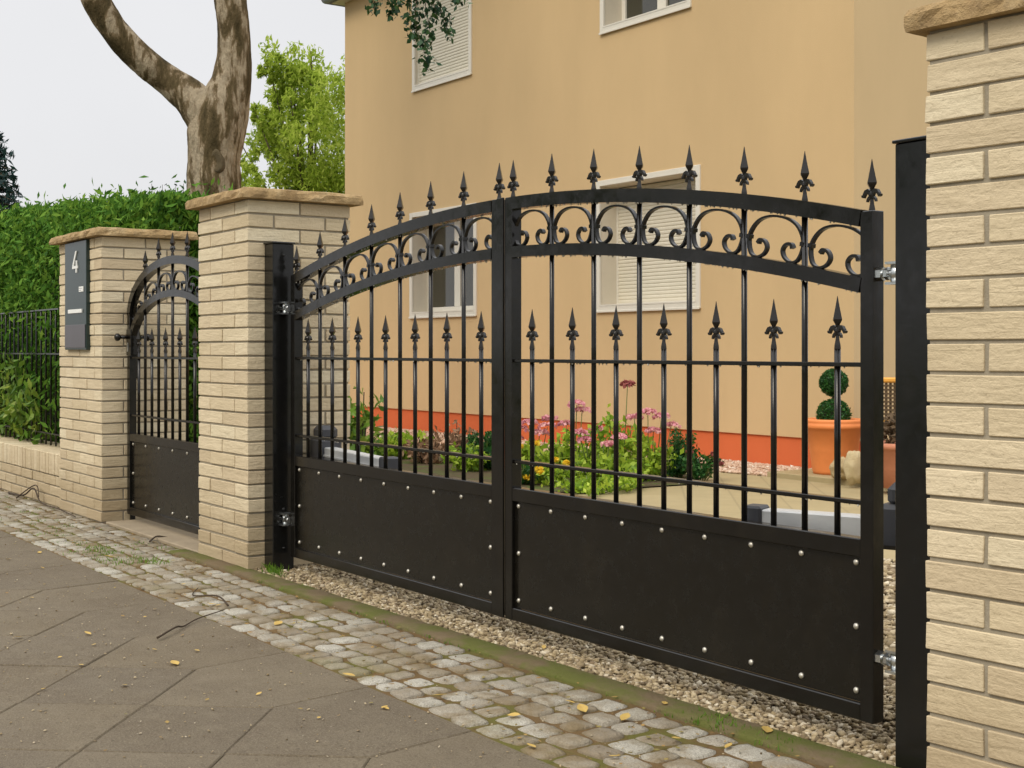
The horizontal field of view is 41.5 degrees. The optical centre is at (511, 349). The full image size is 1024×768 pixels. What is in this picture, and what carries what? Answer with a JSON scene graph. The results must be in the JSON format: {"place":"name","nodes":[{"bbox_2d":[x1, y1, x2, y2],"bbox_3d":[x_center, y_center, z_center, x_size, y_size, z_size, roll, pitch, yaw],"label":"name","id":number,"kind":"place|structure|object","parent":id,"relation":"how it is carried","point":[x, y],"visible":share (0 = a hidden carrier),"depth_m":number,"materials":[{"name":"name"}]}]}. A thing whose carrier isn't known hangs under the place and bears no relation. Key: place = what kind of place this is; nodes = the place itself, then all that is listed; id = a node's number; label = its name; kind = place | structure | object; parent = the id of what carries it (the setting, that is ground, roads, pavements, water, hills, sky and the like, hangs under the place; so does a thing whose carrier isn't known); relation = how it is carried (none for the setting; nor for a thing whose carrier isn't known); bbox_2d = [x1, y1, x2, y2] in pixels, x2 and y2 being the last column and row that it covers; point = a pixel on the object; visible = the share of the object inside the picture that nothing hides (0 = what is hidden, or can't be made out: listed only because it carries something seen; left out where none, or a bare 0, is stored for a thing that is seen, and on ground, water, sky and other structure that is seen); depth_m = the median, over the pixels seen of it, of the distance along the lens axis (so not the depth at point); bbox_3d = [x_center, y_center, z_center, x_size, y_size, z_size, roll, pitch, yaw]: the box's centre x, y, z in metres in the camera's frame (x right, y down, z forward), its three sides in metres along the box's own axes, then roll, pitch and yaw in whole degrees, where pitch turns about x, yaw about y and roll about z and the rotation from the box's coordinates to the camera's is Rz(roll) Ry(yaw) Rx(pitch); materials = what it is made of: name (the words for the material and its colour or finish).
{"place":"outdoors","nodes":[
{"label":"outdoors","id":0,"kind":"place"},
{"bbox_2d":[106,519,199,552],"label":"path","id":1,"kind":"structure","parent":0,"point":[175,537],"depth_m":7.02,"materials":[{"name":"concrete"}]},
{"bbox_2d":[148,180,189,193],"bbox_3d":[-2.811,-0.235,11.236,0.520,2.393,0.351,0,0,32],"label":"sapling","id":2,"kind":"object","parent":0,"point":[167,185],"visible":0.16,"depth_m":11.23,"materials":[{"name":"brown wood"}]},
{"bbox_2d":[0,0,344,208],"label":"sky","id":3,"kind":"structure","parent":0,"point":[73,113],"materials":[{"name":"white"}]},
{"bbox_2d":[0,530,556,767],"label":"sidewalk","id":4,"kind":"structure","parent":0,"point":[83,725],"depth_m":3.73,"materials":[{"name":"grey concrete"}]},
{"bbox_2d":[156,610,223,638],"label":"twig","id":5,"kind":"object","parent":4,"relation":"on","point":[162,634],"visible":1,"depth_m":4.65,"materials":[{"name":"brown wood"}]},
{"bbox_2d":[0,537,761,767],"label":"grit","id":6,"kind":"object","parent":4,"relation":"on","point":[317,741],"visible":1,"depth_m":3.96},
{"bbox_2d":[0,490,815,767],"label":"cobble strip","id":7,"kind":"object","parent":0,"point":[458,714],"visible":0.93,"depth_m":4.13,"materials":[{"name":"stone"}]},
{"bbox_2d":[16,485,38,498],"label":"twig","id":8,"kind":"object","parent":7,"relation":"on","point":[27,489],"visible":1,"depth_m":8.56,"materials":[{"name":"brown wood"}]},
{"bbox_2d":[8,488,75,516],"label":"twig","id":9,"kind":"object","parent":7,"relation":"on","point":[28,491],"visible":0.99,"depth_m":8.42,"materials":[{"name":"brown wood"}]},
{"bbox_2d":[192,588,228,605],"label":"twig","id":10,"kind":"object","parent":7,"relation":"on","point":[226,603],"visible":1,"depth_m":5.19,"materials":[{"name":"wood"}]},
{"bbox_2d":[1,498,832,766],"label":"leaf litter","id":11,"kind":"object","parent":7,"relation":"on","point":[166,721],"visible":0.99,"depth_m":4.34,"materials":[{"name":"yellow plant"}]},
{"bbox_2d":[1,496,874,762],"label":"grass","id":12,"kind":"structure","parent":7,"relation":"on","point":[272,569],"depth_m":5.85,"materials":[{"name":"green plant"}]},
{"bbox_2d":[508,712,519,715],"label":"fallen leaf","id":13,"kind":"object","parent":7,"relation":"on","point":[513,714],"visible":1,"depth_m":3.52,"materials":[{"name":"yellow plant"}]},
{"bbox_2d":[0,489,825,767],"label":"cobble joint sand","id":14,"kind":"structure","parent":0,"point":[651,731],"depth_m":3.87,"materials":[{"name":"sand"}]},
{"bbox_2d":[577,704,587,711],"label":"fallen leaf","id":15,"kind":"object","parent":14,"relation":"on","point":[582,707],"visible":1,"depth_m":3.59,"materials":[{"name":"yellow plant"}]},
{"bbox_2d":[620,713,629,719],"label":"fallen leaf","id":16,"kind":"object","parent":14,"relation":"on","point":[624,716],"visible":1,"depth_m":3.50,"materials":[{"name":"yellow plant"}]},
{"bbox_2d":[402,456,701,491],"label":"flower bed soil","id":17,"kind":"structure","parent":0,"point":[438,469],"depth_m":10.46,"materials":[{"name":"brown soil"}]},
{"bbox_2d":[374,437,412,456],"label":"leafy plant","id":18,"kind":"object","parent":17,"relation":"on","point":[392,453],"visible":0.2,"depth_m":11.80,"materials":[{"name":"green plant"}]},
{"bbox_2d":[374,426,433,458],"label":"leafy plant","id":19,"kind":"object","parent":17,"relation":"on","point":[393,439],"visible":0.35,"depth_m":11.86,"materials":[{"name":"green plant"}]},
{"bbox_2d":[402,437,457,463],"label":"dry plant","id":20,"kind":"object","parent":17,"relation":"on","point":[423,458],"visible":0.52,"depth_m":11.35,"materials":[{"name":"brown plant"}]},
{"bbox_2d":[424,419,477,461],"bbox_3d":[-0.446,0.788,11.541,0.522,0.379,0.474,0,0,-35],"label":"dry plant","id":21,"kind":"object","parent":17,"relation":"on","point":[455,435],"visible":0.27,"depth_m":11.49,"materials":[{"name":"brown plant"}]},
{"bbox_2d":[440,437,490,471],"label":"leafy plant","id":22,"kind":"object","parent":17,"relation":"on","point":[472,464],"visible":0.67,"depth_m":10.62,"materials":[{"name":"green plant"}]},
{"bbox_2d":[459,429,490,469],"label":"garden bush","id":23,"kind":"object","parent":17,"relation":"on","point":[486,444],"visible":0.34,"depth_m":10.80,"materials":[{"name":"green plant"}]},
{"bbox_2d":[521,440,546,484],"bbox_3d":[0.057,0.803,9.652,0.421,0.339,0.456,0,0,-35],"label":"marigold","id":24,"kind":"object","parent":17,"relation":"on","point":[525,475],"visible":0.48,"depth_m":9.54,"materials":[{"name":"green plant"}]},
{"bbox_2d":[521,418,556,469],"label":"flowering plant","id":25,"kind":"object","parent":17,"relation":"on","point":[526,447],"visible":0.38,"depth_m":10.56,"materials":[{"name":"pink plant"}]},
{"bbox_2d":[535,457,576,485],"bbox_3d":[0.271,0.860,9.566,0.361,0.224,0.349,0,0,-1],"label":"marigold","id":26,"kind":"object","parent":17,"relation":"on","point":[545,472],"visible":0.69,"depth_m":9.48,"materials":[{"name":"green plant"}]},
{"bbox_2d":[521,399,602,476],"bbox_3d":[0.494,0.678,10.264,0.752,0.618,0.685,0,0,-35],"label":"flowering plant","id":27,"kind":"object","parent":17,"relation":"on","point":[562,452],"visible":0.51,"depth_m":10.09,"materials":[{"name":"green plant"}]},
{"bbox_2d":[541,473,634,495],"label":"leafy plant","id":28,"kind":"object","parent":17,"relation":"on","point":[582,485],"visible":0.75,"depth_m":9.06,"materials":[{"name":"green plant"}]},
{"bbox_2d":[561,427,645,482],"bbox_3d":[0.692,0.769,9.751,0.576,0.433,0.457,0,0,-35],"label":"flowering plant","id":29,"kind":"object","parent":17,"relation":"on","point":[603,461],"visible":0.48,"depth_m":9.66,"materials":[{"name":"green plant"}]},
{"bbox_2d":[584,380,652,463],"bbox_3d":[0.775,0.594,10.005,0.527,0.752,0.400,0,0,-5],"label":"flowering plant","id":30,"kind":"object","parent":17,"relation":"on","point":[624,445],"visible":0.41,"depth_m":9.94,"materials":[{"name":"green plant"}]},
{"bbox_2d":[601,465,650,491],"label":"leafy plant","id":31,"kind":"object","parent":17,"relation":"on","point":[631,480],"visible":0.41,"depth_m":9.27,"materials":[{"name":"green plant"}]},
{"bbox_2d":[625,407,683,480],"bbox_3d":[0.990,0.699,9.924,0.388,0.560,0.449,0,0,-35],"label":"flowering plant","id":32,"kind":"object","parent":17,"relation":"on","point":[652,461],"visible":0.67,"depth_m":9.86,"materials":[{"name":"green plant"}]},
{"bbox_2d":[656,427,699,477],"bbox_3d":[1.208,0.771,10.130,0.421,0.396,0.352,0,0,20],"label":"garden bush","id":33,"kind":"object","parent":17,"relation":"on","point":[678,444],"visible":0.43,"depth_m":10.07,"materials":[{"name":"green plant"}]},
{"bbox_2d":[672,449,723,480],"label":"garden bush","id":34,"kind":"object","parent":17,"relation":"on","point":[704,470],"visible":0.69,"depth_m":9.92,"materials":[{"name":"green plant"}]},
{"bbox_2d":[254,558,894,765],"bbox_3d":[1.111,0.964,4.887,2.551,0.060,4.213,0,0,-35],"label":"gravel","id":35,"kind":"structure","parent":0,"point":[787,716],"depth_m":4.12,"materials":[{"name":"beige gravel"}]},
{"bbox_2d":[185,187,363,569],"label":"brick pillar","id":36,"kind":"structure","parent":35,"relation":"on","point":[237,228],"depth_m":6.04,"materials":[{"name":"brick"}]},
{"bbox_2d":[114,231,199,534],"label":"pedestrian gate","id":37,"kind":"structure","parent":36,"relation":"attached to","point":[163,475],"depth_m":7.15,"materials":[{"name":"black metal"}]},
{"bbox_2d":[168,549,899,767],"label":"kerb strip","id":38,"kind":"object","parent":35,"relation":"on","point":[826,756],"visible":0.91,"depth_m":3.93,"materials":[{"name":"concrete"}]},
{"bbox_2d":[762,726,772,731],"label":"fallen leaf","id":39,"kind":"object","parent":38,"relation":"on","point":[766,728],"visible":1,"depth_m":3.37,"materials":[{"name":"yellow plant"}]},
{"bbox_2d":[904,0,1023,767],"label":"brick pillar","id":40,"kind":"structure","parent":35,"relation":"on","point":[974,119],"depth_m":2.76,"materials":[{"name":"brick"}]},
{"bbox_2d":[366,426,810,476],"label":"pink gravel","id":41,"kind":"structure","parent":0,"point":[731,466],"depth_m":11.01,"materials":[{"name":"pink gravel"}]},
{"bbox_2d":[321,0,943,468],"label":"house","id":42,"kind":"structure","parent":0,"point":[833,90],"depth_m":12.72,"materials":[{"name":"beige paint"}]},
{"bbox_2d":[411,0,471,92],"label":"window","id":43,"kind":"structure","parent":42,"relation":"in","point":[455,58],"depth_m":15.42,"materials":[{"name":"white plastic"}]},
{"bbox_2d":[409,203,476,318],"bbox_3d":[-0.697,-0.990,15.503,0.287,1.248,1.448,0,0,-35],"label":"window","id":44,"kind":"structure","parent":42,"relation":"in","point":[447,282],"depth_m":15.78,"materials":[{"name":"white plastic"}]},
{"bbox_2d":[599,0,691,34],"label":"window","id":45,"kind":"structure","parent":42,"relation":"in","point":[614,14],"depth_m":12.89,"materials":[{"name":"white plastic"}]},
{"bbox_2d":[596,164,700,312],"bbox_3d":[1.343,-0.992,12.567,0.297,1.273,1.478,0,0,-35],"label":"window","id":46,"kind":"structure","parent":42,"relation":"in","point":[664,282],"depth_m":12.73,"materials":[{"name":"white plastic"}]},
{"bbox_2d":[559,472,894,560],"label":"driveway","id":47,"kind":"structure","parent":0,"point":[729,501],"depth_m":8.91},
{"bbox_2d":[843,450,859,485],"bbox_3d":[2.386,0.827,9.463,0.140,0.249,0.155,0,0,-35],"label":"garden rock","id":48,"kind":"object","parent":47,"relation":"on","point":[851,466],"visible":0.84,"depth_m":9.41,"materials":[{"name":"stone"}]},
{"bbox_2d":[767,468,887,489],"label":"terrace","id":49,"kind":"structure","parent":0,"point":[796,475],"depth_m":10.02,"materials":[{"name":"beige stone"}]},
{"bbox_2d":[808,368,859,474],"bbox_3d":[2.410,0.529,10.130,0.448,0.794,0.448,0,0,-35],"label":"potted topiary","id":50,"kind":"object","parent":49,"relation":"on","point":[821,436],"visible":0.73,"depth_m":10.02,"materials":[{"name":"ceramic"}]},
{"bbox_2d":[829,457,846,479],"bbox_3d":[2.359,0.848,9.677,0.170,0.170,0.188,0,0,-35],"label":"garden rock","id":51,"kind":"object","parent":49,"relation":"on","point":[831,468],"visible":0.42,"depth_m":9.65,"materials":[{"name":"beige stone"}]},
{"bbox_2d":[884,411,894,487],"bbox_3d":[2.629,0.659,9.111,0.400,0.534,0.400,0,0,-35],"label":"flower pot","id":52,"kind":"object","parent":49,"relation":"on","point":[889,459],"visible":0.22,"depth_m":9.01,"materials":[{"name":"ceramic"}]},
{"bbox_2d":[884,377,894,430],"bbox_3d":[2.828,0.565,9.703,0.506,0.722,0.442,0,0,15],"label":"garden chair","id":53,"kind":"object","parent":49,"relation":"on","point":[889,380],"visible":0.02,"depth_m":9.92,"materials":[{"name":"wicker"}]},
{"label":"garden ground","id":54,"kind":"structure","parent":0,"visible":0},
{"bbox_2d":[0,131,23,212],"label":"conifer","id":55,"kind":"object","parent":54,"relation":"on","point":[9,196],"visible":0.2,"depth_m":21.91,"materials":[{"name":"green plant"}]},
{"bbox_2d":[0,434,60,507],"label":"garden wall","id":56,"kind":"structure","parent":54,"relation":"on","point":[24,464],"depth_m":8.76,"materials":[{"name":"brick"}]},
{"bbox_2d":[0,308,60,445],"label":"metal fence","id":57,"kind":"object","parent":56,"relation":"on","point":[36,354],"visible":0.48,"depth_m":9.12,"materials":[{"name":"black metal"}]},
{"bbox_2d":[0,341,52,444],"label":"climbing plant","id":58,"kind":"object","parent":57,"relation":"attached to","point":[11,410],"visible":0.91,"depth_m":9.25,"materials":[{"name":"green plant"}]},
{"bbox_2d":[0,174,232,442],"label":"hedge","id":59,"kind":"object","parent":54,"relation":"on","point":[30,265],"visible":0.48,"depth_m":9.13,"materials":[{"name":"green plant"}]},
{"bbox_2d":[49,227,198,522],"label":"brick pillar","id":60,"kind":"structure","parent":54,"relation":"on","point":[93,436],"depth_m":7.63,"materials":[{"name":"brick"}]},
{"bbox_2d":[65,240,90,349],"bbox_3d":[-2.518,-0.311,7.825,0.034,0.625,0.405,0,0,-35],"label":"number sign","id":61,"kind":"object","parent":60,"relation":"attached to","point":[77,295],"visible":1,"depth_m":7.78,"materials":[{"name":"grey metal"}]},
{"bbox_2d":[80,0,472,194],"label":"garden tree","id":62,"kind":"object","parent":54,"relation":"on","point":[214,112],"visible":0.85,"depth_m":12.31,"materials":[{"name":"brown plant"}]},
{"bbox_2d":[263,241,294,569],"bbox_3d":[-1.017,0.262,5.906,0.110,1.459,0.098,0,0,-35],"label":"gate post","id":63,"kind":"object","parent":54,"relation":"on","point":[279,264],"visible":0.91,"depth_m":5.87,"materials":[{"name":"black metal"}]},
{"bbox_2d":[279,163,504,617],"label":"driveway gate wing","id":64,"kind":"structure","parent":63,"relation":"attached to","point":[431,534],"depth_m":5.06,"materials":[{"name":"black metal"}]},
{"bbox_2d":[310,425,397,468],"bbox_3d":[-0.670,0.421,5.691,0.110,0.170,0.898,0,0,-26],"label":"gate opener","id":65,"kind":"object","parent":64,"relation":"attached to","point":[365,457],"visible":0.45,"depth_m":5.80,"materials":[{"name":"grey plastic"}]},
{"bbox_2d":[240,35,344,193],"bbox_3d":[-3.345,-2.260,23.867,3.017,6.648,3.265,0,0,-35],"label":"leafy tree","id":66,"kind":"object","parent":54,"relation":"on","point":[276,138],"visible":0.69,"depth_m":23.51,"materials":[{"name":"green plant"}]},
{"bbox_2d":[348,386,391,455],"bbox_3d":[-0.952,0.578,8.260,0.442,0.789,0.434,0,0,38],"label":"laurel shrub","id":67,"kind":"object","parent":54,"relation":"on","point":[364,420],"visible":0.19,"depth_m":8.19,"materials":[{"name":"green plant"}]},
{"bbox_2d":[366,429,759,469],"bbox_3d":[-0.353,0.962,13.503,2.200,0.001,9.400,0,0,-35],"label":"splash strip","id":68,"kind":"object","parent":54,"relation":"on","point":[444,440],"depth_m":14.99,"materials":[{"name":"grey gravel"}]},
{"bbox_2d":[892,135,929,767],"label":"gate post","id":69,"kind":"object","parent":54,"relation":"on","point":[912,527],"visible":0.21,"depth_m":3.05,"materials":[{"name":"black metal"}]},
{"bbox_2d":[505,145,894,723],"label":"driveway gate wing","id":70,"kind":"structure","parent":69,"relation":"attached to","point":[791,613],"depth_m":3.68,"materials":[{"name":"black metal"}]},
{"bbox_2d":[747,482,894,549],"bbox_3d":[0.863,0.421,3.534,0.539,0.170,0.110,0,0,34],"label":"gate opener","id":71,"kind":"object","parent":70,"relation":"attached to","point":[824,521],"visible":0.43,"depth_m":3.53,"materials":[{"name":"grey plastic"}]}
]}

